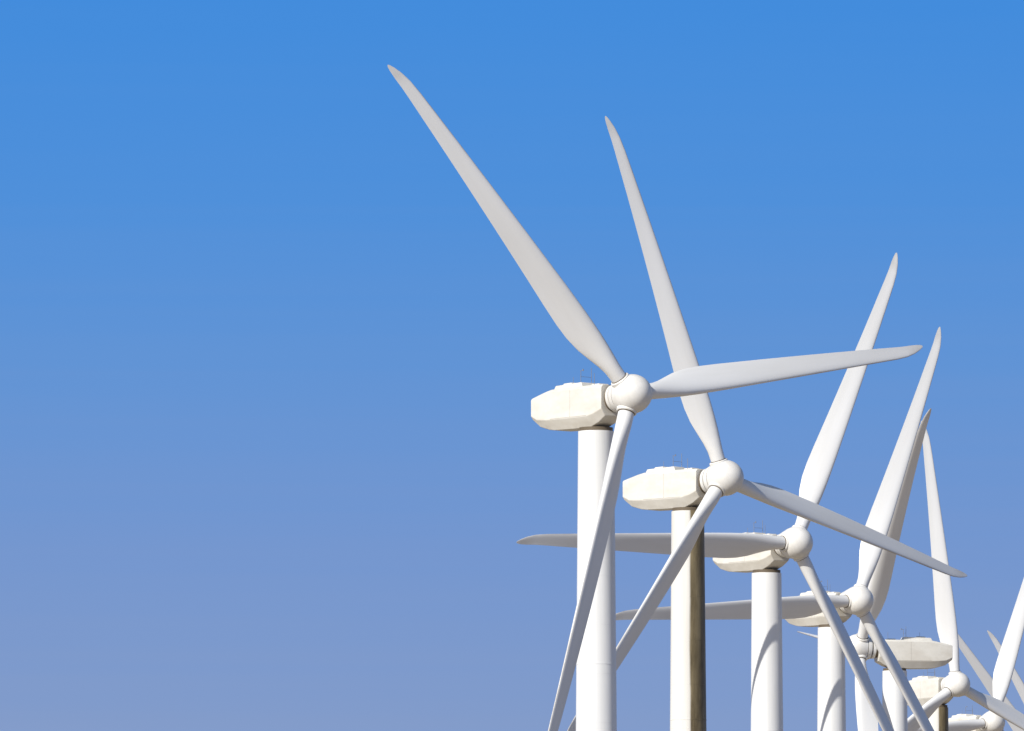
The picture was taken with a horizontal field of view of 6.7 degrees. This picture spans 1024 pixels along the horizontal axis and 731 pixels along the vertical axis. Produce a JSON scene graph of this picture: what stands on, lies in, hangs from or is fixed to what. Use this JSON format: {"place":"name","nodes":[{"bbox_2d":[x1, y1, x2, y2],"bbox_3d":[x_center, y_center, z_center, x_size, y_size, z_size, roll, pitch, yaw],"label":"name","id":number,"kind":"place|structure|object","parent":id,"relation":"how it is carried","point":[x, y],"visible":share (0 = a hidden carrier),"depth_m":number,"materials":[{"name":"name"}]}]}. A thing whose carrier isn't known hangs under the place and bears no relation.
{"place":"outdoors","nodes":[
{"label":"outdoors","id":0,"kind":"place"},
{"bbox_2d":[0,0,1023,730],"label":"sky","id":1,"kind":"structure","parent":0,"point":[274,456],"materials":[{"name":"blue"}]},
{"label":"ground","id":2,"kind":"structure","parent":0,"visible":0},
{"bbox_2d":[387,65,922,730],"bbox_3d":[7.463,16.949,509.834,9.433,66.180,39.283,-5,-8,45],"label":"wind turbine","id":3,"kind":"object","parent":2,"relation":"on","point":[591,411],"visible":1,"depth_m":505.78,"materials":[{"name":"paint"}]},
{"bbox_2d":[516,253,897,730],"bbox_3d":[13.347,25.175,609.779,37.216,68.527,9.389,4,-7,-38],"label":"wind turbine","id":4,"kind":"object","parent":2,"relation":"on","point":[763,557],"visible":0.96,"depth_m":612.87,"materials":[{"name":"paint"}]},
{"bbox_2d":[567,116,966,730],"bbox_3d":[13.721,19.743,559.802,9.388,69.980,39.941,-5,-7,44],"label":"wind turbine","id":5,"kind":"object","parent":2,"relation":"on","point":[689,497],"visible":0.98,"depth_m":555.96,"materials":[{"name":"paint"}]},
{"bbox_2d":[616,327,940,730],"bbox_3d":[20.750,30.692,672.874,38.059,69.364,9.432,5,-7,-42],"label":"wind turbine","id":6,"kind":"object","parent":2,"relation":"on","point":[805,610],"visible":0.84,"depth_m":676.10,"materials":[{"name":"paint"}]},
{"bbox_2d":[797,408,952,730],"bbox_3d":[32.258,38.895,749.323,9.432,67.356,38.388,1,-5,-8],"label":"wind turbine","id":7,"kind":"object","parent":2,"relation":"on","point":[919,652],"visible":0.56,"depth_m":744.34,"materials":[{"name":"paint"}]},
{"bbox_2d":[907,421,1023,730],"bbox_3d":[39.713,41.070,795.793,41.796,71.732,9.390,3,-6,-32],"label":"wind turbine","id":8,"kind":"object","parent":2,"relation":"on","point":[934,694],"visible":0.9,"depth_m":794.33,"materials":[{"name":"paint"}]},
{"bbox_2d":[917,579,1023,730],"bbox_3d":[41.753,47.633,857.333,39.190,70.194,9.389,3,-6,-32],"label":"wind turbine","id":9,"kind":"object","parent":2,"relation":"on","point":[1003,674],"visible":0.83,"depth_m":859.88,"materials":[{"name":"paint"}]},
{"bbox_2d":[958,634,1023,730],"bbox_3d":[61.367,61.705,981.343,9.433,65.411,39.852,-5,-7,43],"label":"wind turbine","id":10,"kind":"object","parent":2,"relation":"on","point":[985,677],"visible":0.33,"depth_m":972.69,"materials":[{"name":"paint"}]},
{"bbox_2d":[987,630,1023,702],"bbox_3d":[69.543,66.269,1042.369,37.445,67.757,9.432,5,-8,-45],"label":"wind turbine","id":11,"kind":"object","parent":2,"relation":"on","point":[1017,682],"visible":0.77,"depth_m":1033.77,"materials":[{"name":"paint"}]}
]}

